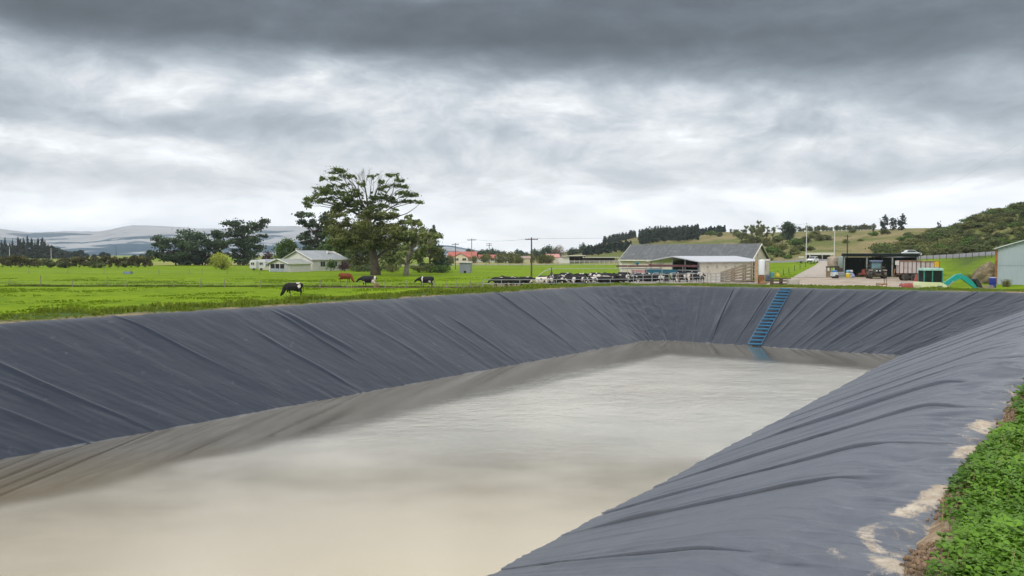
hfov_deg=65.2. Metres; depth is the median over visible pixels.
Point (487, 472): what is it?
water
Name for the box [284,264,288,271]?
door
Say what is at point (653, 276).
cow
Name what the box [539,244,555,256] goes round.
distant tree
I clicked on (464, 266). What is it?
pump hut
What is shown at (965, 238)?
scrub bush
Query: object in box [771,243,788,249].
scrub bush
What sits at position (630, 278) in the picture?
cow
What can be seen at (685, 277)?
yard rails
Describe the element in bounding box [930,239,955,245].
scrub bush
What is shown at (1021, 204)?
scrub bush
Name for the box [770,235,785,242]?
scrub bush
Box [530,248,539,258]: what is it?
distant tree
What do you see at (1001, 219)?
scrub bush
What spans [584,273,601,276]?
cow
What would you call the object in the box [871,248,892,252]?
scrub bush
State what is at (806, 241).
power pole
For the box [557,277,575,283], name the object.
cow
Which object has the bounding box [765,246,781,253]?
scrub bush
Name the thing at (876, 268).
tractor
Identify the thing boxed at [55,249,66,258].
shelter tree
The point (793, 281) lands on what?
concrete block
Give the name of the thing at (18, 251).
pine tree
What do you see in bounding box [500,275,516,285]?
cow
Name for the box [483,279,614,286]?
pipe fence
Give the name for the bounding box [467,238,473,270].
power pole
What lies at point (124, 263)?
hedge shrub
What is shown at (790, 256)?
scrub bush
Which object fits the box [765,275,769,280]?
steel drum
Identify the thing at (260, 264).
caravan
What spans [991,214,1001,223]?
hill tree
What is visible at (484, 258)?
distant tree
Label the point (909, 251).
car
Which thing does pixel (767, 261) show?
block pump house
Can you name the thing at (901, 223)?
hill pine
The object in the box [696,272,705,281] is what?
cow
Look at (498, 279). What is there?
cow
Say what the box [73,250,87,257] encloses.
shelter tree
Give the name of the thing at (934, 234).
scrub bush
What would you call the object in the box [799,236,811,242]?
scrub bush
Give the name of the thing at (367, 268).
garden shrub
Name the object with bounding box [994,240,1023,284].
corrugated shed
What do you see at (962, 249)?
scrub bush
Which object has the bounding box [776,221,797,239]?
hill tree
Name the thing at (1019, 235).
hill tree
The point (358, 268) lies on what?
garden shrub
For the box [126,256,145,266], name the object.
hedge shrub
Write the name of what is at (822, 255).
roadside shelter
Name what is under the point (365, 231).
gum tree
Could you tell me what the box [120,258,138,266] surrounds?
hedge shrub
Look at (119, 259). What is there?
hedge shrub
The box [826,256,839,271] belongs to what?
water tank
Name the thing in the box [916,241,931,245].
scrub bush
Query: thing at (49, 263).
hedge shrub
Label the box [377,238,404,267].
garden tree
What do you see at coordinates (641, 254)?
milking shed
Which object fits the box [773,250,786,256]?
scrub bush
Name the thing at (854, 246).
hills
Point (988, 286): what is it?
plank stack
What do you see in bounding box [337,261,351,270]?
garden shrub
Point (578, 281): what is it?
cow
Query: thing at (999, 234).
scrub bush
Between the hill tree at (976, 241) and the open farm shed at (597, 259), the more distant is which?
the open farm shed at (597, 259)
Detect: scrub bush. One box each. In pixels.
[705,230,715,235]
[714,232,722,236]
[732,229,741,234]
[739,240,750,243]
[748,237,761,242]
[759,237,774,245]
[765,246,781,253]
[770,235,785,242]
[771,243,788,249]
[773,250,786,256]
[783,254,792,258]
[785,237,805,245]
[787,247,801,254]
[794,245,807,250]
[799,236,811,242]
[807,230,820,237]
[811,234,827,240]
[865,245,885,250]
[868,231,878,235]
[871,242,889,245]
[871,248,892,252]
[879,229,890,234]
[886,246,902,251]
[890,241,907,246]
[895,235,912,240]
[902,238,917,245]
[912,234,923,238]
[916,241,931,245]
[917,244,933,248]
[919,247,940,253]
[922,229,941,236]
[926,232,947,237]
[928,247,961,254]
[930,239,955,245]
[932,229,951,234]
[938,240,960,245]
[940,227,962,230]
[944,229,965,236]
[955,245,969,253]
[958,216,970,221]
[958,220,978,228]
[960,236,981,241]
[965,244,985,252]
[969,213,992,221]
[971,222,988,227]
[974,245,999,251]
[982,208,1008,213]
[982,216,994,221]
[982,223,998,232]
[989,231,1008,237]
[990,216,1017,223]
[991,237,1011,242]
[1004,226,1023,233]
[1006,222,1021,226]
[1007,220,1023,224]
[1012,202,1023,208]
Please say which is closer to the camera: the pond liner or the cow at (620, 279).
the pond liner
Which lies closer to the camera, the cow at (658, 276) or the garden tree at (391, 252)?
the cow at (658, 276)
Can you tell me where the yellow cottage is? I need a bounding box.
[514,256,530,263]
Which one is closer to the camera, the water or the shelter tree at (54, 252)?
the water
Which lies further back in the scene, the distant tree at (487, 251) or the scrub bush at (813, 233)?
the distant tree at (487, 251)
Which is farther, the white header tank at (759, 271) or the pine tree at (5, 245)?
the pine tree at (5, 245)
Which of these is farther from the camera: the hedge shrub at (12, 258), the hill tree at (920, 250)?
the hedge shrub at (12, 258)
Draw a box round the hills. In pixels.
[533,213,1023,262]
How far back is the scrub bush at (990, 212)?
313.97 m
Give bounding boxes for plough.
[876,278,886,286]
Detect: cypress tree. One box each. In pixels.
[142,234,201,265]
[175,228,230,264]
[212,217,270,264]
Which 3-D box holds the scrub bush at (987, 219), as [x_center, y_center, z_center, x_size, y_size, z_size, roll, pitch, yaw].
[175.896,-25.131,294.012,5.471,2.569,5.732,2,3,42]
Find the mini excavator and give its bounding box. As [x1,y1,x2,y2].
[913,268,982,287]
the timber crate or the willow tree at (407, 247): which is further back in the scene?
the willow tree at (407, 247)
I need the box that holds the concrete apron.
[626,278,754,281]
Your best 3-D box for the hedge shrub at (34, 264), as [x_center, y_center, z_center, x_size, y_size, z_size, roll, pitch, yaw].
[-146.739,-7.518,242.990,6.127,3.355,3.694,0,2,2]
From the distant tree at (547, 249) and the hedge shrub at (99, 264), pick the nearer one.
the hedge shrub at (99, 264)
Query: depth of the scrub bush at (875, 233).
377.99 m
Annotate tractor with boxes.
[865,260,886,278]
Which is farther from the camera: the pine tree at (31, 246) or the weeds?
the pine tree at (31, 246)
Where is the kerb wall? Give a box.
[624,282,756,283]
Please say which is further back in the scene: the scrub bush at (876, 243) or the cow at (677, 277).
the scrub bush at (876, 243)
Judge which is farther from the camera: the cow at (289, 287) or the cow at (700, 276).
the cow at (700, 276)
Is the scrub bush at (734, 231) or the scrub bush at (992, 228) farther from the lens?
the scrub bush at (734, 231)
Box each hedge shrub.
[0,255,10,266]
[0,258,16,266]
[7,255,28,267]
[19,258,39,266]
[27,259,45,266]
[40,259,57,267]
[56,259,70,267]
[57,257,76,266]
[69,256,88,266]
[78,257,98,266]
[85,259,96,266]
[90,259,106,267]
[97,255,118,267]
[109,257,127,266]
[118,259,132,267]
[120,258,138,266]
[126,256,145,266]
[136,256,154,266]
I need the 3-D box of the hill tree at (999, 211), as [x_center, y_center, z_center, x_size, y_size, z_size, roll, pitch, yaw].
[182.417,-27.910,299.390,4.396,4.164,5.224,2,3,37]
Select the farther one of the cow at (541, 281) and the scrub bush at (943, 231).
the scrub bush at (943, 231)
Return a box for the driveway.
[795,261,829,276]
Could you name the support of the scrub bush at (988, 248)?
on the hills
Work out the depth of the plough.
89.99 m
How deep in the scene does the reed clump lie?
91.89 m
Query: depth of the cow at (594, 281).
100.11 m
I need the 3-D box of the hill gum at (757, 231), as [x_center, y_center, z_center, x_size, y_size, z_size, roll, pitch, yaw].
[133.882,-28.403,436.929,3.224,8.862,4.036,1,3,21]
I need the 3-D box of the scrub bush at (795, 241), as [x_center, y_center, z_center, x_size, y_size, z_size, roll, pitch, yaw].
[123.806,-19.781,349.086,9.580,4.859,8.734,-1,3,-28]
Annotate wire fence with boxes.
[0,275,482,287]
[920,251,992,259]
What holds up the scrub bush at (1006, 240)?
on the hills
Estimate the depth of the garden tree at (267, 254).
234.19 m
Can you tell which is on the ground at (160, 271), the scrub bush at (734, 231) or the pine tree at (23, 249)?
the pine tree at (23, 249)
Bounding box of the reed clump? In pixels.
[1001,279,1012,286]
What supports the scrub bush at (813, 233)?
on the hills
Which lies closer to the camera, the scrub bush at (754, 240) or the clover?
the clover
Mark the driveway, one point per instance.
(818, 269)
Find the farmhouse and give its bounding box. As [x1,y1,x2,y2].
[282,248,350,270]
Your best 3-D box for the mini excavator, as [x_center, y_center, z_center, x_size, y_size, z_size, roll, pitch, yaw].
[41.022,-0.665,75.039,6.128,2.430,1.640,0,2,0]
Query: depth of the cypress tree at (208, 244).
297.27 m
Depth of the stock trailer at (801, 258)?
199.19 m
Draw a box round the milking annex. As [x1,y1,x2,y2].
[646,256,754,279]
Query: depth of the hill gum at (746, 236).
428.24 m
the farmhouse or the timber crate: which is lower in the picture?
the timber crate
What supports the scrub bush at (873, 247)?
on the hills
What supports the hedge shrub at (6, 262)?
on the ground at (160, 271)
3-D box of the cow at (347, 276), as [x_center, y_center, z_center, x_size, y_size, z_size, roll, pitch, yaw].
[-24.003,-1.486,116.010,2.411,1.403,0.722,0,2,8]
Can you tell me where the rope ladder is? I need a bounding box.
[747,288,791,344]
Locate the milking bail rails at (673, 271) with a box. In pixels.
[616,261,684,273]
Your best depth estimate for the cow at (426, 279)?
100.42 m
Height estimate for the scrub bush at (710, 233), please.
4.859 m
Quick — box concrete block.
[786,279,799,284]
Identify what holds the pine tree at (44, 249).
on the ground at (160, 271)
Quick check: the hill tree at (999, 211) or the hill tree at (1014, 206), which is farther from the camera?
the hill tree at (1014, 206)
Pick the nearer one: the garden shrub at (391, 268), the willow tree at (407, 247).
the willow tree at (407, 247)
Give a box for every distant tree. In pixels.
[446,255,454,263]
[470,256,476,262]
[478,253,491,262]
[484,248,493,254]
[491,253,506,262]
[500,251,520,262]
[510,254,522,263]
[523,254,535,262]
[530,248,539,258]
[532,254,546,263]
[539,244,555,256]
[542,253,554,263]
[565,247,576,255]
[578,243,585,253]
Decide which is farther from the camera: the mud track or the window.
the window
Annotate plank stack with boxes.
[977,285,995,288]
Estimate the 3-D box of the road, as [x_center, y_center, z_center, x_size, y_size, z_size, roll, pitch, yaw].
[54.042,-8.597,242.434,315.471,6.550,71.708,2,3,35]
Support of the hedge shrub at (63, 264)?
on the ground at (160, 271)
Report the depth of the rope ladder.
42.81 m
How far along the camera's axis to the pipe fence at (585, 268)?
126.95 m
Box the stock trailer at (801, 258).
[796,257,805,262]
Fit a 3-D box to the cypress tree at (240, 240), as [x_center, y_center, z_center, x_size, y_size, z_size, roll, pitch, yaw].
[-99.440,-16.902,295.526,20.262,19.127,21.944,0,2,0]
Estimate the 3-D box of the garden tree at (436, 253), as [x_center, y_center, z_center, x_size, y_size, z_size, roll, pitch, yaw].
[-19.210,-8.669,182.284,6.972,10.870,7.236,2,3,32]
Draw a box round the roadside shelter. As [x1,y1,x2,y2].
[805,253,833,258]
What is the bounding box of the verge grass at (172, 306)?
[0,282,1023,320]
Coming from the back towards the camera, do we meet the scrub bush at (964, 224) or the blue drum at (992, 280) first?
the scrub bush at (964, 224)
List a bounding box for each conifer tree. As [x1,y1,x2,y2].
[291,211,330,249]
[415,225,451,267]
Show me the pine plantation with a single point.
(648, 235)
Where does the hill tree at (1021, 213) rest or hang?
on the hills
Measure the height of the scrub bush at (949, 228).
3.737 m
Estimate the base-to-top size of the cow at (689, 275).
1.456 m
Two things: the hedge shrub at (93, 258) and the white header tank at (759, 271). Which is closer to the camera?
the white header tank at (759, 271)
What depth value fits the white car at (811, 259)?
195.06 m
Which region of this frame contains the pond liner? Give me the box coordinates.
[0,286,1023,575]
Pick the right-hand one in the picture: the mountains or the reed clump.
the reed clump
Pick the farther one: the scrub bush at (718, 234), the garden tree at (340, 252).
the scrub bush at (718, 234)
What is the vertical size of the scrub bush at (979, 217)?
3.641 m
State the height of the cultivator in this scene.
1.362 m
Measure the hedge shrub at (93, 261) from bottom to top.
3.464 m
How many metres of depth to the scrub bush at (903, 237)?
308.39 m
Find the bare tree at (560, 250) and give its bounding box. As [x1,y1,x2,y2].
[553,245,565,257]
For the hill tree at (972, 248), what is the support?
on the hills
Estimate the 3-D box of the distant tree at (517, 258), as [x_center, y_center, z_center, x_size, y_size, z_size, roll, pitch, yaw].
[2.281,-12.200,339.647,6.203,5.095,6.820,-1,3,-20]
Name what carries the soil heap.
on the ground at (160, 271)
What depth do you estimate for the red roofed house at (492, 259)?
391.46 m
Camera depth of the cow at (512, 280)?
99.43 m
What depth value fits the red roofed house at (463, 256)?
380.83 m
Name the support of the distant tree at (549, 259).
on the ground at (160, 271)
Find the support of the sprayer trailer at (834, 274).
on the dirt yard at (873, 281)
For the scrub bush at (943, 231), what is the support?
on the hills
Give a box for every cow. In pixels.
[280,283,302,295]
[338,273,354,282]
[356,276,376,284]
[414,276,433,286]
[487,277,507,287]
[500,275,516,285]
[509,277,528,285]
[523,277,533,282]
[529,277,548,282]
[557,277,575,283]
[575,276,586,283]
[581,277,586,283]
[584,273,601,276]
[587,276,602,282]
[601,275,619,282]
[614,277,629,282]
[628,276,639,281]
[633,274,650,281]
[650,274,656,280]
[655,274,671,280]
[664,275,669,281]
[672,273,687,281]
[675,273,680,281]
[686,273,691,281]
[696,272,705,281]
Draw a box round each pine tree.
[0,240,5,256]
[3,238,6,254]
[14,237,21,256]
[21,237,26,256]
[25,235,32,257]
[30,238,33,258]
[32,242,38,257]
[36,238,42,258]
[40,238,45,258]
[42,240,47,258]
[45,245,50,258]
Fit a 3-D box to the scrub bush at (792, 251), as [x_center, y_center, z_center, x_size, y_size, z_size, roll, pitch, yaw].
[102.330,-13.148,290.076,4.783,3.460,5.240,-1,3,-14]
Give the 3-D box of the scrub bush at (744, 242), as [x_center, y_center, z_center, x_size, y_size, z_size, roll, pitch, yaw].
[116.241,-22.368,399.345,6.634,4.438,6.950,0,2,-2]
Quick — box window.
[320,261,324,266]
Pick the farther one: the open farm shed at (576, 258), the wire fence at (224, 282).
the open farm shed at (576, 258)
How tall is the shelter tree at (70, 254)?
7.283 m
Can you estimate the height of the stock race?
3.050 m
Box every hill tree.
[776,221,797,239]
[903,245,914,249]
[913,247,926,255]
[933,236,944,241]
[961,231,977,240]
[967,238,981,245]
[967,245,981,252]
[986,239,1003,246]
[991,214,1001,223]
[995,208,1004,213]
[996,221,1007,229]
[1002,211,1014,218]
[1005,202,1020,209]
[1013,231,1023,239]
[1017,210,1023,217]
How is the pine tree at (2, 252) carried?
on the ground at (160, 271)
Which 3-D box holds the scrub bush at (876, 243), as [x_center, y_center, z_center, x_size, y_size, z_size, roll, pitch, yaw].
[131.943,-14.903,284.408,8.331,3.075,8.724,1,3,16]
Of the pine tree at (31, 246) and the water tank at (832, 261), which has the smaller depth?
the water tank at (832, 261)
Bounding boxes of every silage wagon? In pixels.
[893,261,920,280]
[921,261,939,267]
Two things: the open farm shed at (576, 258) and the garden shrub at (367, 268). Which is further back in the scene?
the open farm shed at (576, 258)
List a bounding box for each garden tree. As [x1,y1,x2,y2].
[259,250,273,258]
[271,237,300,258]
[312,232,356,267]
[344,241,377,268]
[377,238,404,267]
[415,226,445,272]
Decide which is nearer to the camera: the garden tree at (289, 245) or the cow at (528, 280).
the cow at (528, 280)
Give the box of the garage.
[266,259,313,271]
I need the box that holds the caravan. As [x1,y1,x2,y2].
[250,260,265,269]
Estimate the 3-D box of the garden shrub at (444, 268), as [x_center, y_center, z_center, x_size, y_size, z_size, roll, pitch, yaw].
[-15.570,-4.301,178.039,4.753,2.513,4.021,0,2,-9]
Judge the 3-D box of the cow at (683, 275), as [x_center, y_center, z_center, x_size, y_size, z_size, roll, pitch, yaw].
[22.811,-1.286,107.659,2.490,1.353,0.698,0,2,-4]
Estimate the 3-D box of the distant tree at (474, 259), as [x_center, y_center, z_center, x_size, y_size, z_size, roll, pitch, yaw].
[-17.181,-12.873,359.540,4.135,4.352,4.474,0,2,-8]
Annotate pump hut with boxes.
[458,261,472,272]
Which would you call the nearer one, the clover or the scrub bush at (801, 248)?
the clover
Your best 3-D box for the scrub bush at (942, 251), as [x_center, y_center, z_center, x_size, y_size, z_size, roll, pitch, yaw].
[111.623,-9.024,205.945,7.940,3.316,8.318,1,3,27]
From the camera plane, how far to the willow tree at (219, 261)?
211.02 m
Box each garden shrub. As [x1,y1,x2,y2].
[325,259,336,270]
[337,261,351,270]
[348,265,366,271]
[359,265,384,271]
[382,264,403,271]
[409,264,425,272]
[423,263,439,272]
[432,264,450,272]
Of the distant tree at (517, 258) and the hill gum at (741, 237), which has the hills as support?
the hill gum at (741, 237)
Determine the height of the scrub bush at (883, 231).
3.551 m
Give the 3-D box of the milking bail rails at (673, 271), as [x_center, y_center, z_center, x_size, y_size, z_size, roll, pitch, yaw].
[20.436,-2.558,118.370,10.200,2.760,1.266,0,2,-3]
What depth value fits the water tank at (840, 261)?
138.29 m
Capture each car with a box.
[806,256,818,262]
[901,250,921,255]
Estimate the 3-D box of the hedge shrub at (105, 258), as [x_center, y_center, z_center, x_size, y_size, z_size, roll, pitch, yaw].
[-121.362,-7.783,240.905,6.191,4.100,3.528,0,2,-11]
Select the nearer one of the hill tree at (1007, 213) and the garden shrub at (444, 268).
the garden shrub at (444, 268)
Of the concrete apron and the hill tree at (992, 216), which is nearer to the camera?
the concrete apron
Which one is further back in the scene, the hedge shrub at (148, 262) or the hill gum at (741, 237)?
the hill gum at (741, 237)
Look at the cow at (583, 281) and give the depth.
99.70 m
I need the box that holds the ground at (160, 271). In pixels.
[0,255,1023,575]
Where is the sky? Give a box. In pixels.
[0,0,1023,253]
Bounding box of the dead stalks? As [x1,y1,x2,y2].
[896,408,1023,575]
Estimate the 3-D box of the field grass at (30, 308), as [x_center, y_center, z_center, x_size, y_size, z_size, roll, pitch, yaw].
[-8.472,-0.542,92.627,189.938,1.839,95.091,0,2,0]
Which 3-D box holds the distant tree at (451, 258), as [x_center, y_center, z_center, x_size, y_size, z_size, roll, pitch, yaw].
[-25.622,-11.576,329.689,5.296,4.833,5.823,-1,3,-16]
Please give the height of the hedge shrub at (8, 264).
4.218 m
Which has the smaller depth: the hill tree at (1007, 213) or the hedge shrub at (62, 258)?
the hedge shrub at (62, 258)
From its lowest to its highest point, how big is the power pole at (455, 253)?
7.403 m
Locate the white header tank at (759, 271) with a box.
[755,259,764,283]
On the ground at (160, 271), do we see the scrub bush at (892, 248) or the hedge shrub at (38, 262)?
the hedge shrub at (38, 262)
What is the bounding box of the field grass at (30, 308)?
[0,274,965,314]
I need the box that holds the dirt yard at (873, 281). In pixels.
[765,277,913,286]
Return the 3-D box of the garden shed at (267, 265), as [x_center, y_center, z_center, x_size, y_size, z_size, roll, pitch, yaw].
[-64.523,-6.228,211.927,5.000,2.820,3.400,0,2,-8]
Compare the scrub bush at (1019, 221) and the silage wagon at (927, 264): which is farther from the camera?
the scrub bush at (1019, 221)
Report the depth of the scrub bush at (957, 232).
283.02 m
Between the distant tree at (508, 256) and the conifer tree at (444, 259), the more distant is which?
the distant tree at (508, 256)
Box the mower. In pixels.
[899,274,917,287]
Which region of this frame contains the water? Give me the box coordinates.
[0,340,896,575]
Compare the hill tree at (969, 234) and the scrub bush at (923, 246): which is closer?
the scrub bush at (923, 246)
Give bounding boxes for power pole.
[452,243,458,268]
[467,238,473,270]
[525,237,537,275]
[806,224,806,259]
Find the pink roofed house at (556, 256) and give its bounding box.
[546,254,559,262]
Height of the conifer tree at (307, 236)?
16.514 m
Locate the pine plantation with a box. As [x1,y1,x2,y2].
[582,223,726,254]
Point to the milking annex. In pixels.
(713, 265)
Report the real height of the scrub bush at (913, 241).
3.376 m
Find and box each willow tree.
[207,248,234,269]
[387,214,443,275]
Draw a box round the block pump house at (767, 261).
[760,259,769,278]
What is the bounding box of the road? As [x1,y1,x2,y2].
[489,251,994,264]
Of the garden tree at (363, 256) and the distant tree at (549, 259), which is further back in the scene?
the distant tree at (549, 259)
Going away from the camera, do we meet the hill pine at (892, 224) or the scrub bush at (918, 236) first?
the scrub bush at (918, 236)
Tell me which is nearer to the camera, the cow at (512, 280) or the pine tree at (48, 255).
the cow at (512, 280)
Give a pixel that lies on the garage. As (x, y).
(289, 265)
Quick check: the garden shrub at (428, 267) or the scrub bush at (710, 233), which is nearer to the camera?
the garden shrub at (428, 267)
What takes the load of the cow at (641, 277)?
on the ground at (160, 271)
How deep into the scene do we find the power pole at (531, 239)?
151.70 m
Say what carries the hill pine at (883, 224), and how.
on the hills
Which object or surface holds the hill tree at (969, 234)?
on the hills
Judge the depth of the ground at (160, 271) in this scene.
122.28 m
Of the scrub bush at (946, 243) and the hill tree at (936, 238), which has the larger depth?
the hill tree at (936, 238)
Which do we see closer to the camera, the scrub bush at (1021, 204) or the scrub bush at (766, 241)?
the scrub bush at (1021, 204)
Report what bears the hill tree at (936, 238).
on the hills
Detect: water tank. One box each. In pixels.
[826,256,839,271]
[836,256,842,271]
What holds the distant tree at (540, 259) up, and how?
on the ground at (160, 271)
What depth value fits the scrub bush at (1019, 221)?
265.58 m
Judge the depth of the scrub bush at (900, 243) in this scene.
279.15 m
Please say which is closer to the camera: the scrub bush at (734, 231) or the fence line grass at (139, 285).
the fence line grass at (139, 285)
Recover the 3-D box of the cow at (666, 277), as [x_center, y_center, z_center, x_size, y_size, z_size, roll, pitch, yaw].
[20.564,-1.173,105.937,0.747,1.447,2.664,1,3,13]
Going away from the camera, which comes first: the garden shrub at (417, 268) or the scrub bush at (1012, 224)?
the garden shrub at (417, 268)
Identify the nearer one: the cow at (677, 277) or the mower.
the mower
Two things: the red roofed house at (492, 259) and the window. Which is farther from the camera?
the red roofed house at (492, 259)
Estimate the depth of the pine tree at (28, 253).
630.08 m
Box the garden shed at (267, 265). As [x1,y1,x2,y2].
[258,259,274,269]
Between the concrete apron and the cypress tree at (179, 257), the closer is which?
the concrete apron
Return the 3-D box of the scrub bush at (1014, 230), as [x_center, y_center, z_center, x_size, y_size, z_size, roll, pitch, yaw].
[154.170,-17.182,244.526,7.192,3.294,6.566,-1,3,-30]
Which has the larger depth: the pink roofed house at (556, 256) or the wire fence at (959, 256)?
the pink roofed house at (556, 256)
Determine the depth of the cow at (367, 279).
100.40 m
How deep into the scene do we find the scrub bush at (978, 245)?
210.21 m
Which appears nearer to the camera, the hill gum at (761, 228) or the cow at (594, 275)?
the cow at (594, 275)
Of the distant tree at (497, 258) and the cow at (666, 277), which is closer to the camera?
the cow at (666, 277)
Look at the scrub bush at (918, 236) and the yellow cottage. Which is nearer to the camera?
the scrub bush at (918, 236)
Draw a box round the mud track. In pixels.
[310,286,499,287]
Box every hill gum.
[739,230,744,240]
[744,225,750,239]
[748,224,754,243]
[754,228,759,242]
[755,220,761,235]
[758,224,764,238]
[764,227,770,236]
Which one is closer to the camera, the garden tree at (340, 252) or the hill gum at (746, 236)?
the garden tree at (340, 252)
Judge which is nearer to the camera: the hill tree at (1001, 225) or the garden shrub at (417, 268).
the garden shrub at (417, 268)
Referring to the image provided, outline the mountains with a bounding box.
[0,225,513,254]
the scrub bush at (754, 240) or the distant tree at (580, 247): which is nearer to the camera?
the scrub bush at (754, 240)
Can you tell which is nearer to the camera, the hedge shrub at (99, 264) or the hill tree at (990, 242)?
the hill tree at (990, 242)
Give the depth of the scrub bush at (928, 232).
299.04 m
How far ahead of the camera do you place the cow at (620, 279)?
102.02 m
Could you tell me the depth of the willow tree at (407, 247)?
152.53 m
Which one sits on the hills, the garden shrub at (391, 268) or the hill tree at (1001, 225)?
the hill tree at (1001, 225)
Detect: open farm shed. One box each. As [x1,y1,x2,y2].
[558,255,585,262]
[583,257,618,262]
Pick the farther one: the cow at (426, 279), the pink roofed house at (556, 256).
the pink roofed house at (556, 256)
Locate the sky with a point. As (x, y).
(567, 124)
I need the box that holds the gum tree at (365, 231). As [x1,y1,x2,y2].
[301,166,424,274]
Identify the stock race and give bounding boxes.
[720,261,754,281]
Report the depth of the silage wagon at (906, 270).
112.14 m
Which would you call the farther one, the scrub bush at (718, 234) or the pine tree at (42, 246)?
the pine tree at (42, 246)
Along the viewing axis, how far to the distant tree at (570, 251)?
558.65 m
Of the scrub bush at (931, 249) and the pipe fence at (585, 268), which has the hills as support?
the scrub bush at (931, 249)
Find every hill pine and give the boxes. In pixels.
[880,214,888,229]
[888,218,897,230]
[897,213,906,229]
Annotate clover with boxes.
[923,378,1023,575]
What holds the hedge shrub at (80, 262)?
on the ground at (160, 271)
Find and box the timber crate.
[770,278,790,284]
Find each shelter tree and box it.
[46,245,62,258]
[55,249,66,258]
[68,251,75,257]
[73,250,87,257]
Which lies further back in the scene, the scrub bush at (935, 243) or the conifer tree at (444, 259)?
the scrub bush at (935, 243)
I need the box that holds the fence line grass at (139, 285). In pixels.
[5,284,487,287]
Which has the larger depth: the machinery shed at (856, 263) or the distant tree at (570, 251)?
the distant tree at (570, 251)
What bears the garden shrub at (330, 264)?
on the ground at (160, 271)
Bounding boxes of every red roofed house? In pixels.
[448,252,478,262]
[478,255,495,261]
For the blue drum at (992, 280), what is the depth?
89.75 m
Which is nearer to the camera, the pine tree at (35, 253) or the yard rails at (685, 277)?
the yard rails at (685, 277)
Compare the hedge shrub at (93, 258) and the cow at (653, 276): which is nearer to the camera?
the cow at (653, 276)
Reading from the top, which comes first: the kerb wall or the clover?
the kerb wall
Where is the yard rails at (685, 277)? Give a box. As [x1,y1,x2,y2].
[627,266,725,281]
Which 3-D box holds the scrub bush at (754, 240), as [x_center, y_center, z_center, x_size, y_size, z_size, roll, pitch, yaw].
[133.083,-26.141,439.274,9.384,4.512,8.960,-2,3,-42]
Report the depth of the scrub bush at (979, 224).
285.69 m
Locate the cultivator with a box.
[856,269,865,276]
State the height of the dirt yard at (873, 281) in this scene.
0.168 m
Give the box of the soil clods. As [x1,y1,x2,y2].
[899,394,1023,574]
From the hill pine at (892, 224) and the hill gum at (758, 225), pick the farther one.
the hill pine at (892, 224)
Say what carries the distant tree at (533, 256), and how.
on the ground at (160, 271)
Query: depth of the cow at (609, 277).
100.07 m
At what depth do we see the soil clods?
5.20 m
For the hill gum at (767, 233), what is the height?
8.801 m
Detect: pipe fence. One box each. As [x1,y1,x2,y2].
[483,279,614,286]
[547,268,619,275]
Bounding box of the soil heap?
[971,261,994,283]
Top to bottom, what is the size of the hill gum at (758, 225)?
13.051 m
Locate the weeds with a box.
[952,454,1019,575]
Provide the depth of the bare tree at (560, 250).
463.50 m
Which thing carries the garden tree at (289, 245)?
on the ground at (160, 271)
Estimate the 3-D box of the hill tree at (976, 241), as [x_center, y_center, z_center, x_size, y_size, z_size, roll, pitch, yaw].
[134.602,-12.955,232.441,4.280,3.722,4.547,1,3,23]
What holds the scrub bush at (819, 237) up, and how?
on the hills
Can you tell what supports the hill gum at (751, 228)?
on the hills
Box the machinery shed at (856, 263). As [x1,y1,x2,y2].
[841,253,920,276]
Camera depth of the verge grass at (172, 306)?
34.37 m
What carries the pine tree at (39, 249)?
on the ground at (160, 271)
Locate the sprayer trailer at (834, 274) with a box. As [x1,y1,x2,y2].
[830,270,844,277]
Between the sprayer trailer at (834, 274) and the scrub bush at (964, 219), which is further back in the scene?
the scrub bush at (964, 219)
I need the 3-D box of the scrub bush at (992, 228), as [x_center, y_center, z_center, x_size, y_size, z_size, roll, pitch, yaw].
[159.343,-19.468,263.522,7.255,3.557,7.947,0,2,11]
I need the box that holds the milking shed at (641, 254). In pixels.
[618,244,770,272]
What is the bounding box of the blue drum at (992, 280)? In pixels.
[989,277,995,287]
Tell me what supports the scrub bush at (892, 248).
on the hills

